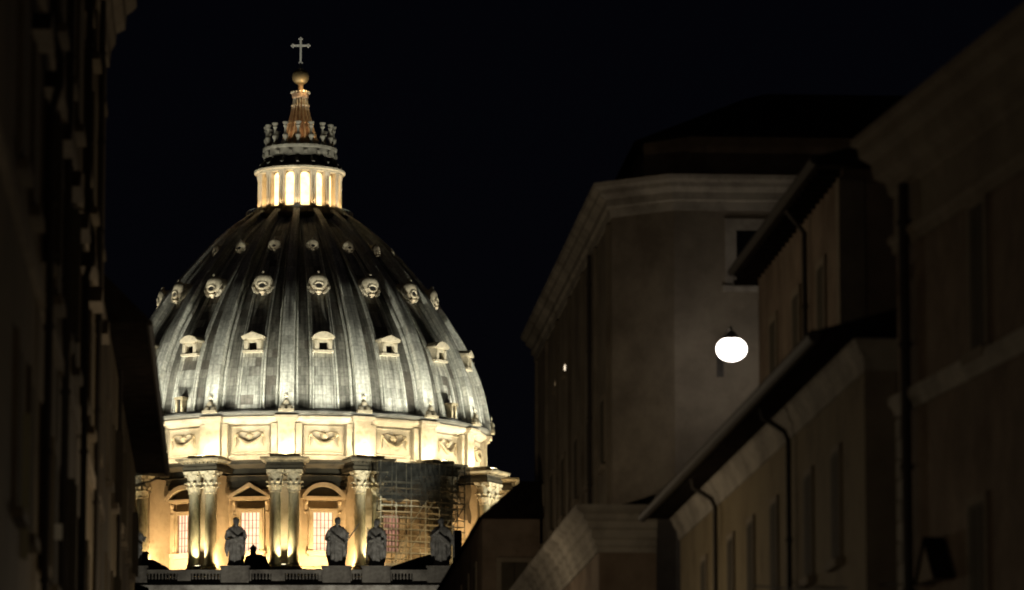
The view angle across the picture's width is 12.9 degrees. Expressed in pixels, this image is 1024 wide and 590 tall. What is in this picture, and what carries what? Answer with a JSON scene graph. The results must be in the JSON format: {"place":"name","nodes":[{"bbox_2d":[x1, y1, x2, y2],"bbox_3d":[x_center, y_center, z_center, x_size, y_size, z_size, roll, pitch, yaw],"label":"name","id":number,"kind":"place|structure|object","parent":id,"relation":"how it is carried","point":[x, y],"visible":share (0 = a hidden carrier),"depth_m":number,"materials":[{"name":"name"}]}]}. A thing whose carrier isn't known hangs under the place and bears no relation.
{"place":"outdoors","nodes":[
{"label":"outdoors","id":0,"kind":"place"},
{"bbox_2d":[134,583,148,589],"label":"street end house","id":1,"kind":"structure","parent":0,"point":[139,587],"depth_m":194.32,"materials":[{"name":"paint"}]},
{"bbox_2d":[104,0,1023,480],"label":"sky","id":2,"kind":"structure","parent":0,"point":[473,137],"materials":[{"name":"black"}]},
{"label":"ground","id":3,"kind":"structure","parent":0,"visible":0},
{"bbox_2d":[0,0,136,589],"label":"shuttered palazzo","id":4,"kind":"structure","parent":3,"relation":"on","point":[55,55],"depth_m":72.21,"materials":[{"name":"paint"}]},
{"bbox_2d":[11,328,28,528],"bbox_3d":[-6.920,1.879,63.585,0.220,2.660,1.660,1,-8,-4],"label":"window","id":5,"kind":"structure","parent":4,"relation":"in","point":[19,516],"depth_m":62.99,"materials":[{"name":"paint"}]},
{"bbox_2d":[17,0,33,187],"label":"window","id":6,"kind":"structure","parent":4,"relation":"in","point":[24,169],"depth_m":63.67,"materials":[{"name":"paint"}]},
{"bbox_2d":[26,365,39,553],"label":"window","id":7,"kind":"structure","parent":4,"relation":"in","point":[33,542],"depth_m":67.32,"materials":[{"name":"paint"}]},
{"bbox_2d":[29,41,44,232],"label":"window","id":8,"kind":"structure","parent":4,"relation":"in","point":[36,216],"depth_m":67.76,"materials":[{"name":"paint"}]},
{"bbox_2d":[37,403,51,578],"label":"window","id":9,"kind":"structure","parent":4,"relation":"in","point":[40,473],"depth_m":71.45,"materials":[{"name":"paint"}]},
{"bbox_2d":[41,98,62,277],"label":"window","id":10,"kind":"structure","parent":4,"relation":"in","point":[59,129],"depth_m":72.29,"materials":[{"name":"paint"}]},
{"bbox_2d":[49,436,60,589],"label":"window","id":11,"kind":"structure","parent":4,"relation":"in","point":[54,459],"depth_m":76.21,"materials":[{"name":"paint"}]},
{"bbox_2d":[54,266,65,317],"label":"window","id":12,"kind":"structure","parent":4,"relation":"in","point":[59,304],"depth_m":76.90,"materials":[{"name":"paint"}]},
{"bbox_2d":[58,0,69,50],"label":"window","id":13,"kind":"structure","parent":4,"relation":"in","point":[63,35],"depth_m":77.62,"materials":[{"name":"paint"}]},
{"bbox_2d":[62,208,80,353],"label":"window","id":14,"kind":"structure","parent":4,"relation":"in","point":[76,222],"depth_m":81.62,"materials":[{"name":"paint"}]},
{"bbox_2d":[67,478,77,589],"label":"window","id":15,"kind":"structure","parent":4,"relation":"in","point":[72,487],"depth_m":80.92,"materials":[{"name":"paint"}]},
{"bbox_2d":[74,75,78,100],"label":"window","id":16,"kind":"structure","parent":4,"relation":"in","point":[76,94],"depth_m":82.64,"materials":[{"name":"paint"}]},
{"bbox_2d":[71,343,82,385],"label":"window","id":17,"kind":"structure","parent":4,"relation":"in","point":[76,373],"depth_m":86.08,"materials":[{"name":"paint"}]},
{"bbox_2d":[77,518,79,589],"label":"window","id":18,"kind":"structure","parent":4,"relation":"in","point":[78,518],"depth_m":90.26,"materials":[{"name":"paint"}]},
{"bbox_2d":[75,0,85,146],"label":"window","id":19,"kind":"structure","parent":4,"relation":"in","point":[80,134],"depth_m":86.97,"materials":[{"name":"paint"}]},
{"bbox_2d":[79,275,89,414],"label":"window","id":20,"kind":"structure","parent":4,"relation":"in","point":[81,275],"depth_m":90.94,"materials":[{"name":"paint"}]},
{"bbox_2d":[83,46,92,187],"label":"window","id":21,"kind":"structure","parent":4,"relation":"in","point":[84,46],"depth_m":91.65,"materials":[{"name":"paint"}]},
{"bbox_2d":[85,540,90,589],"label":"window","id":22,"kind":"structure","parent":4,"relation":"in","point":[88,547],"depth_m":95.21,"materials":[{"name":"paint"}]},
{"bbox_2d":[85,0,95,27],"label":"window","id":23,"kind":"structure","parent":4,"relation":"in","point":[94,21],"depth_m":92.08,"materials":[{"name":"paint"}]},
{"bbox_2d":[87,309,96,441],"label":"window","id":24,"kind":"structure","parent":4,"relation":"in","point":[92,435],"depth_m":95.89,"materials":[{"name":"paint"}]},
{"bbox_2d":[91,91,99,225],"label":"window","id":25,"kind":"structure","parent":4,"relation":"in","point":[95,217],"depth_m":96.57,"materials":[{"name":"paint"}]},
{"bbox_2d":[93,0,101,73],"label":"window","id":26,"kind":"structure","parent":4,"relation":"in","point":[97,65],"depth_m":97.16,"materials":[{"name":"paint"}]},
{"bbox_2d":[94,341,102,467],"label":"window","id":27,"kind":"structure","parent":4,"relation":"in","point":[101,458],"depth_m":100.90,"materials":[{"name":"paint"}]},
{"bbox_2d":[96,176,105,261],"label":"window","id":28,"kind":"structure","parent":4,"relation":"in","point":[104,253],"depth_m":101.50,"materials":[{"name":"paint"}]},
{"bbox_2d":[98,36,107,116],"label":"window","id":29,"kind":"structure","parent":4,"relation":"in","point":[106,108],"depth_m":102.10,"materials":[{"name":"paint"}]},
{"bbox_2d":[100,274,169,589],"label":"eaved house","id":30,"kind":"structure","parent":3,"relation":"on","point":[134,442],"depth_m":120.10,"materials":[{"name":"paint"}]},
{"bbox_2d":[104,552,108,589],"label":"window","id":31,"kind":"structure","parent":30,"relation":"in","point":[106,577],"depth_m":111.02,"materials":[{"name":"paint"}]},
{"bbox_2d":[106,398,113,492],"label":"window","id":32,"kind":"structure","parent":30,"relation":"in","point":[109,483],"depth_m":111.51,"materials":[{"name":"paint"}]},
{"bbox_2d":[110,571,121,589],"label":"window","id":33,"kind":"structure","parent":30,"relation":"in","point":[115,582],"depth_m":116.54,"materials":[{"name":"paint"}]},
{"bbox_2d":[111,424,122,513],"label":"window","id":34,"kind":"structure","parent":30,"relation":"in","point":[117,437],"depth_m":116.97,"materials":[{"name":"paint"}]},
{"bbox_2d":[116,453,127,533],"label":"window","id":35,"kind":"structure","parent":30,"relation":"in","point":[125,460],"depth_m":122.43,"materials":[{"name":"paint"}]},
{"bbox_2d":[121,527,127,550],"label":"window","id":36,"kind":"structure","parent":30,"relation":"in","point":[124,544],"depth_m":127.62,"materials":[{"name":"paint"}]},
{"bbox_2d":[125,489,131,567],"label":"window","id":37,"kind":"structure","parent":30,"relation":"in","point":[128,561],"depth_m":133.26,"materials":[{"name":"paint"}]},
{"bbox_2d":[129,507,138,582],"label":"window","id":38,"kind":"structure","parent":30,"relation":"in","point":[134,518],"depth_m":138.70,"materials":[{"name":"paint"}]},
{"bbox_2d":[135,37,519,589],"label":"basilica","id":39,"kind":"structure","parent":3,"relation":"on","point":[299,317],"depth_m":680.79,"materials":[{"name":"stone"}]},
{"bbox_2d":[139,531,146,565],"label":"statue","id":40,"kind":"object","parent":39,"relation":"on","point":[142,538],"visible":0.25,"depth_m":567.49,"materials":[{"name":"stone"}]},
{"bbox_2d":[165,485,188,559],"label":"window","id":41,"kind":"structure","parent":39,"relation":"in","point":[178,495],"depth_m":679.72,"materials":[{"name":"stone"}]},
{"bbox_2d":[174,397,187,412],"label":"roof door","id":42,"kind":"structure","parent":39,"relation":"in","point":[180,402],"depth_m":680.39,"materials":[{"name":"stone"}]},
{"bbox_2d":[224,517,246,565],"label":"statue","id":43,"kind":"object","parent":39,"relation":"on","point":[236,535],"visible":1,"depth_m":566.97,"materials":[{"name":"stone"}]},
{"bbox_2d":[228,483,269,556],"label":"window","id":44,"kind":"structure","parent":39,"relation":"in","point":[252,519],"depth_m":674.93,"materials":[{"name":"stone"}]},
{"bbox_2d":[274,172,278,205],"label":"lantern window","id":45,"kind":"structure","parent":39,"relation":"in","point":[276,184],"depth_m":705.42,"materials":[{"name":"grey glass"}]},
{"bbox_2d":[285,171,293,204],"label":"lantern window","id":46,"kind":"structure","parent":39,"relation":"in","point":[289,190],"depth_m":704.39,"materials":[{"name":"grey glass"}]},
{"bbox_2d":[301,171,309,204],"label":"lantern window","id":47,"kind":"structure","parent":39,"relation":"in","point":[305,175],"depth_m":704.39,"materials":[{"name":"grey glass"}]},
{"bbox_2d":[316,172,322,205],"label":"lantern window","id":48,"kind":"structure","parent":39,"relation":"in","point":[319,177],"depth_m":705.25,"materials":[{"name":"grey glass"}]},
{"bbox_2d":[301,482,344,555],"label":"window","id":49,"kind":"structure","parent":39,"relation":"in","point":[320,519],"depth_m":674.93,"materials":[{"name":"stone"}]},
{"bbox_2d":[330,174,331,206],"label":"lantern window","id":50,"kind":"structure","parent":39,"relation":"in","point":[330,174],"depth_m":707.15,"materials":[{"name":"grey"}]},
{"bbox_2d":[325,517,359,565],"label":"statue","id":51,"kind":"object","parent":39,"relation":"on","point":[336,536],"visible":1,"depth_m":567.07,"materials":[{"name":"stone"}]},
{"bbox_2d":[366,519,386,565],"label":"statue","id":52,"kind":"object","parent":39,"relation":"on","point":[376,540],"visible":1,"depth_m":566.95,"materials":[{"name":"stone"}]},
{"bbox_2d":[383,497,409,557],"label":"window","id":53,"kind":"structure","parent":39,"relation":"in","point":[401,532],"depth_m":679.06,"materials":[{"name":"glass"}]},
{"bbox_2d":[376,460,471,565],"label":"scaffold","id":54,"kind":"object","parent":39,"relation":"on","point":[446,489],"visible":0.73,"depth_m":672.17,"materials":[{"name":"metal"}]},
{"bbox_2d":[430,517,454,565],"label":"statue","id":55,"kind":"object","parent":39,"relation":"on","point":[442,539],"visible":1,"depth_m":567.12,"materials":[{"name":"stone"}]},
{"bbox_2d":[444,403,457,418],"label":"roof door","id":56,"kind":"structure","parent":39,"relation":"in","point":[451,408],"depth_m":687.74,"materials":[{"name":"stone"}]},
{"bbox_2d":[437,481,542,589],"bbox_3d":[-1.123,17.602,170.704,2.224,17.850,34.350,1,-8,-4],"label":"house","id":57,"kind":"structure","parent":3,"relation":"on","point":[499,549],"depth_m":154.96,"materials":[{"name":"brown paint"}]},
{"bbox_2d":[466,573,468,589],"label":"window","id":58,"kind":"structure","parent":57,"relation":"in","point":[467,577],"depth_m":163.11,"materials":[{"name":"paint"}]},
{"bbox_2d":[473,561,476,589],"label":"window","id":59,"kind":"structure","parent":57,"relation":"in","point":[475,564],"depth_m":158.06,"materials":[{"name":"paint"}]},
{"bbox_2d":[497,557,531,589],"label":"window","id":60,"kind":"structure","parent":57,"relation":"in","point":[509,569],"depth_m":154.66,"materials":[{"name":"paint"}]},
{"bbox_2d":[509,494,657,589],"bbox_3d":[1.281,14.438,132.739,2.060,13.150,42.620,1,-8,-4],"label":"corniced house","id":61,"kind":"structure","parent":3,"relation":"on","point":[599,546],"depth_m":113.03,"materials":[{"name":"brown paint"}]},
{"bbox_2d":[520,94,905,589],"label":"palazzo","id":62,"kind":"structure","parent":3,"relation":"on","point":[643,305],"depth_m":128.07,"materials":[{"name":"grey paint"}]},
{"bbox_2d":[540,484,543,549],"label":"window","id":63,"kind":"structure","parent":62,"relation":"in","point":[542,521],"depth_m":155.26,"materials":[{"name":"paint"}]},
{"bbox_2d":[547,468,554,538],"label":"window","id":64,"kind":"structure","parent":62,"relation":"in","point":[552,505],"depth_m":150.49,"materials":[{"name":"paint"}]},
{"bbox_2d":[558,452,565,524],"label":"window","id":65,"kind":"structure","parent":62,"relation":"in","point":[563,458],"depth_m":145.50,"materials":[{"name":"paint"}]},
{"bbox_2d":[560,360,566,379],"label":"window","id":66,"kind":"structure","parent":62,"relation":"in","point":[563,375],"depth_m":145.50,"materials":[{"name":"paint"}]},
{"bbox_2d":[571,432,578,508],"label":"window","id":67,"kind":"structure","parent":62,"relation":"in","point":[576,438],"depth_m":140.10,"materials":[{"name":"paint"}]},
{"bbox_2d":[583,413,591,491],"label":"window","id":68,"kind":"structure","parent":62,"relation":"in","point":[585,489],"depth_m":135.72,"materials":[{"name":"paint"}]},
{"bbox_2d":[597,393,605,474],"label":"window","id":69,"kind":"structure","parent":62,"relation":"in","point":[600,470],"depth_m":130.27,"materials":[{"name":"paint"}]},
{"bbox_2d":[716,326,746,376],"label":"street lamp","id":70,"kind":"object","parent":62,"relation":"attached to","point":[731,345],"visible":1,"depth_m":123.76,"materials":[{"name":"grey glass"}]},
{"bbox_2d":[722,218,764,291],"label":"window","id":71,"kind":"structure","parent":62,"relation":"in","point":[738,232],"depth_m":127.31,"materials":[{"name":"paint"}]},
{"bbox_2d":[638,308,900,589],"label":"house","id":72,"kind":"structure","parent":3,"relation":"on","point":[785,475],"depth_m":83.26,"materials":[{"name":"paint"}]},
{"bbox_2d":[700,554,707,589],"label":"window","id":73,"kind":"structure","parent":72,"relation":"in","point":[704,559],"depth_m":101.75,"materials":[{"name":"paint"}]},
{"bbox_2d":[726,531,735,589],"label":"window","id":74,"kind":"structure","parent":72,"relation":"in","point":[730,545],"depth_m":96.33,"materials":[{"name":"paint"}]},
{"bbox_2d":[746,514,755,589],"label":"window","id":75,"kind":"structure","parent":72,"relation":"in","point":[750,522],"depth_m":92.67,"materials":[{"name":"paint"}]},
{"bbox_2d":[769,495,779,589],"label":"window","id":76,"kind":"structure","parent":72,"relation":"in","point":[774,502],"depth_m":88.70,"materials":[{"name":"paint"}]},
{"bbox_2d":[798,466,814,587],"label":"window","id":77,"kind":"structure","parent":72,"relation":"in","point":[808,580],"depth_m":83.45,"materials":[{"name":"paint"}]},
{"bbox_2d":[751,582,897,589],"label":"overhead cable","id":78,"kind":"object","parent":72,"relation":"attached to","point":[885,584],"visible":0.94,"depth_m":81.92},
{"bbox_2d":[825,443,842,571],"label":"window","id":79,"kind":"structure","parent":72,"relation":"in","point":[836,562],"depth_m":79.71,"materials":[{"name":"paint"}]},
{"bbox_2d":[728,147,896,384],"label":"tall house","id":80,"kind":"structure","parent":3,"relation":"on","point":[816,253],"depth_m":94.63,"materials":[{"name":"brown paint"}]},
{"bbox_2d":[768,311,778,373],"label":"window","id":81,"kind":"structure","parent":80,"relation":"in","point":[773,320],"depth_m":103.38,"materials":[{"name":"paint"}]},
{"bbox_2d":[791,284,801,350],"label":"window","id":82,"kind":"structure","parent":80,"relation":"in","point":[796,310],"depth_m":99.22,"materials":[{"name":"paint"}]},
{"bbox_2d":[815,255,826,329],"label":"window","id":83,"kind":"structure","parent":80,"relation":"in","point":[821,266],"depth_m":95.03,"materials":[{"name":"paint"}]},
{"bbox_2d":[850,2,1023,589],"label":"corner palazzo","id":84,"kind":"structure","parent":3,"relation":"on","point":[941,151],"depth_m":70.00,"materials":[{"name":"brown paint"}]},
{"bbox_2d":[961,190,990,365],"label":"window","id":85,"kind":"structure","parent":84,"relation":"in","point":[977,208],"depth_m":69.03,"materials":[{"name":"paint"}]},
{"bbox_2d":[966,491,989,589],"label":"window","id":86,"kind":"structure","parent":84,"relation":"in","point":[977,506],"depth_m":68.71,"materials":[{"name":"paint"}]}
]}

